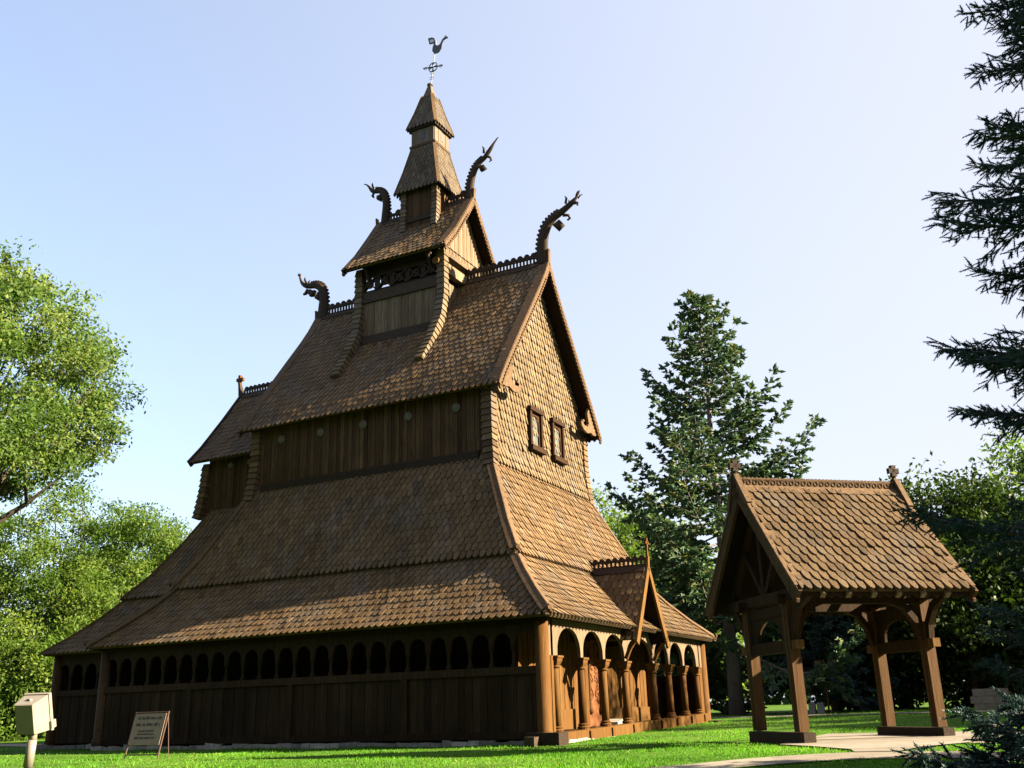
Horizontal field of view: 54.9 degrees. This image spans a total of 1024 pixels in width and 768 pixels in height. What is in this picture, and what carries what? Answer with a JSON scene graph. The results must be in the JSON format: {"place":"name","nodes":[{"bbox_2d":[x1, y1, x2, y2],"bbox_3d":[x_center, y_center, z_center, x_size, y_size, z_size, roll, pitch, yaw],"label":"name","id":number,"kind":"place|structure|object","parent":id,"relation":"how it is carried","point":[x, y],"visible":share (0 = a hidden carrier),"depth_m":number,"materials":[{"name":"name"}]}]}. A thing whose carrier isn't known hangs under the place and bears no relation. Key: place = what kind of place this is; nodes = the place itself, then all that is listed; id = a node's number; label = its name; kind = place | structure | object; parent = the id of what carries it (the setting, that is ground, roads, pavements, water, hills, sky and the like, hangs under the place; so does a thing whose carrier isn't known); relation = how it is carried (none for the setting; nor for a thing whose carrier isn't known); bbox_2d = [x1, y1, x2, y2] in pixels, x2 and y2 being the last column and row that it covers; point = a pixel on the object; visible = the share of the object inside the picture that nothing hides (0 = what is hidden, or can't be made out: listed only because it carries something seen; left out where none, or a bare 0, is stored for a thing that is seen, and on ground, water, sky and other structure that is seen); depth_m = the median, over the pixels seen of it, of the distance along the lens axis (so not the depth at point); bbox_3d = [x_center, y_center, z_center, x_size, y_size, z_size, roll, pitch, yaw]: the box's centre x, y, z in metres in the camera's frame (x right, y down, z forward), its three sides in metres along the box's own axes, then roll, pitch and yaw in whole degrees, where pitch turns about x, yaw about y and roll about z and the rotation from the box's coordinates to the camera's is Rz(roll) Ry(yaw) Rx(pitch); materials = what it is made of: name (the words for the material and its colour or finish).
{"place":"outdoors","nodes":[
{"label":"outdoors","id":0,"kind":"place"},
{"bbox_2d":[0,744,40,746],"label":"path","id":1,"kind":"structure","parent":0,"point":[21,745],"depth_m":36.18,"materials":[{"name":"concrete"}]},
{"bbox_2d":[0,699,1023,767],"bbox_3d":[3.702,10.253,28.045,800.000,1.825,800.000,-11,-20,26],"label":"ground","id":2,"kind":"structure","parent":0,"point":[777,709],"depth_m":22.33,"materials":[{"name":"green plant"}]},
{"bbox_2d":[14,692,55,767],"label":"floodlight","id":3,"kind":"object","parent":2,"relation":"on","point":[33,715],"visible":1,"depth_m":6.37,"materials":[{"name":"beige paint"}]},
{"bbox_2d":[0,604,90,741],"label":"leafy tree","id":4,"kind":"object","parent":2,"relation":"on","point":[35,671],"visible":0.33,"depth_m":44.01,"materials":[{"name":"green plant"}]},
{"bbox_2d":[0,508,119,715],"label":"leafy tree","id":5,"kind":"object","parent":2,"relation":"on","point":[9,524],"visible":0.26,"depth_m":53.24,"materials":[{"name":"green plant"}]},
{"bbox_2d":[0,475,139,680],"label":"leafy tree","id":6,"kind":"object","parent":2,"relation":"on","point":[40,581],"visible":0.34,"depth_m":53.24,"materials":[{"name":"green plant"}]},
{"bbox_2d":[0,236,150,523],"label":"elm tree","id":7,"kind":"object","parent":2,"relation":"on","point":[23,448],"visible":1,"depth_m":31.77,"materials":[{"name":"green plant"}]},
{"bbox_2d":[21,559,154,680],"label":"leafy tree","id":8,"kind":"object","parent":2,"relation":"on","point":[106,584],"visible":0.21,"depth_m":49.85,"materials":[{"name":"green plant"}]},
{"bbox_2d":[50,497,191,636],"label":"leafy tree","id":9,"kind":"object","parent":2,"relation":"on","point":[130,525],"visible":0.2,"depth_m":54.95,"materials":[{"name":"green plant"}]},
{"bbox_2d":[124,711,169,759],"bbox_3d":[-8.107,7.859,21.931,1.034,1.088,0.364,-11,-20,26],"label":"sign board","id":10,"kind":"object","parent":2,"relation":"on","point":[146,729],"visible":0.98,"depth_m":21.93,"materials":[{"name":"wood"}]},
{"bbox_2d":[36,35,721,750],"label":"stave church","id":11,"kind":"structure","parent":2,"relation":"on","point":[400,535],"depth_m":29.80,"materials":[{"name":"wood"}]},
{"bbox_2d":[526,405,546,455],"bbox_3d":[0.751,1.498,31.703,0.300,1.450,1.000,-11,-20,26],"label":"window","id":12,"kind":"structure","parent":11,"relation":"in","point":[532,411],"depth_m":31.69,"materials":[{"name":"brown wood"}]},
{"bbox_2d":[549,417,567,465],"bbox_3d":[1.520,1.941,33.106,0.300,1.450,1.000,-11,-20,26],"label":"window","id":13,"kind":"structure","parent":11,"relation":"in","point":[554,423],"depth_m":33.09,"materials":[{"name":"brown wood"}]},
{"bbox_2d":[591,478,711,592],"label":"leafy tree","id":14,"kind":"object","parent":2,"relation":"on","point":[623,537],"visible":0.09,"depth_m":58.75,"materials":[{"name":"green plant"}]},
{"bbox_2d":[623,542,748,699],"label":"leafy tree","id":15,"kind":"object","parent":2,"relation":"on","point":[631,553],"visible":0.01,"depth_m":52.83,"materials":[{"name":"green plant"}]},
{"bbox_2d":[649,521,777,713],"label":"spruce tree","id":16,"kind":"object","parent":2,"relation":"on","point":[720,688],"visible":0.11,"depth_m":45.69,"materials":[{"name":"green plant"}]},
{"bbox_2d":[604,289,865,714],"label":"spruce tree","id":17,"kind":"object","parent":2,"relation":"on","point":[712,463],"visible":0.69,"depth_m":43.83,"materials":[{"name":"green plant"}]},
{"bbox_2d":[808,703,816,713],"bbox_3d":[12.075,13.039,39.616,0.280,0.430,0.240,-11,-20,26],"label":"utility box","id":18,"kind":"object","parent":2,"relation":"on","point":[812,708],"visible":0.82,"depth_m":39.53,"materials":[{"name":"grey metal"}]},
{"bbox_2d":[817,703,824,713],"bbox_3d":[12.339,12.952,39.380,0.280,0.430,0.240,-11,-20,26],"label":"utility box","id":19,"kind":"object","parent":2,"relation":"on","point":[820,707],"visible":0.89,"depth_m":39.29,"materials":[{"name":"grey metal"}]},
{"bbox_2d":[814,659,829,712],"bbox_3d":[12.376,12.096,39.276,0.364,2.150,0.240,-11,-20,26],"label":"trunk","id":20,"kind":"object","parent":2,"relation":"on","point":[825,682],"visible":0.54,"depth_m":39.17,"materials":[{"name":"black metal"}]},
{"bbox_2d":[763,614,903,710],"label":"spruce tree","id":21,"kind":"object","parent":2,"relation":"on","point":[837,701],"visible":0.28,"depth_m":41.80,"materials":[{"name":"green plant"}]},
{"bbox_2d":[705,460,978,743],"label":"lych gate","id":22,"kind":"structure","parent":2,"relation":"on","point":[793,554],"depth_m":19.43,"materials":[{"name":"brown wood"}]},
{"bbox_2d":[710,622,983,705],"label":"wood","id":23,"kind":"object","parent":2,"relation":"on","point":[776,699],"visible":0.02,"depth_m":94.66,"materials":[{"name":"green plant"}]},
{"bbox_2d":[804,538,985,709],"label":"leafy tree","id":24,"kind":"object","parent":2,"relation":"on","point":[907,702],"visible":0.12,"depth_m":42.21,"materials":[{"name":"green plant"}]},
{"bbox_2d":[847,450,1023,706],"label":"leafy tree","id":25,"kind":"object","parent":2,"relation":"on","point":[948,497],"visible":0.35,"depth_m":40.04,"materials":[{"name":"green plant"}]},
{"bbox_2d":[887,0,1023,579],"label":"blue spruce","id":26,"kind":"object","parent":2,"relation":"on","point":[1010,359],"visible":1,"depth_m":10.03,"materials":[{"name":"grey plant"}]},
{"bbox_2d":[888,686,1023,767],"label":"spruce sapling","id":27,"kind":"object","parent":2,"relation":"on","point":[1010,740],"visible":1,"depth_m":5.84,"materials":[{"name":"green plant"}]},
{"bbox_2d":[902,535,1023,707],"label":"leafy tree","id":28,"kind":"object","parent":2,"relation":"on","point":[965,700],"visible":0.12,"depth_m":40.37,"materials":[{"name":"green plant"}]},
{"bbox_2d":[944,426,1023,588],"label":"leafy tree","id":29,"kind":"object","parent":2,"relation":"on","point":[1011,465],"visible":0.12,"depth_m":44.49,"materials":[{"name":"green plant"}]},
{"bbox_2d":[970,688,1009,709],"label":"block wall","id":30,"kind":"structure","parent":2,"relation":"on","point":[985,698],"depth_m":35.68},
{"bbox_2d":[969,457,1023,697],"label":"blue spruce","id":31,"kind":"object","parent":2,"relation":"on","point":[1017,617],"visible":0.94,"depth_m":11.83,"materials":[{"name":"grey plant"}]},
{"bbox_2d":[0,0,1023,702],"label":"sky","id":32,"kind":"structure","parent":0,"point":[183,162],"materials":[{"name":"blue"}]},
{"bbox_2d":[648,751,1017,767],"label":"foreground path","id":33,"kind":"structure","parent":0,"point":[786,759],"depth_m":13.03,"materials":[{"name":"concrete"}]},
{"bbox_2d":[711,710,996,717],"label":"back path","id":34,"kind":"structure","parent":0,"point":[848,714],"depth_m":35.72,"materials":[{"name":"concrete"}]},
{"bbox_2d":[787,738,973,751],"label":"lych path","id":35,"kind":"structure","parent":0,"point":[873,746],"depth_m":15.90,"materials":[{"name":"concrete"}]},
{"bbox_2d":[783,731,1001,743],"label":"apron path","id":36,"kind":"structure","parent":0,"point":[842,737],"depth_m":18.78,"materials":[{"name":"concrete"}]}
]}

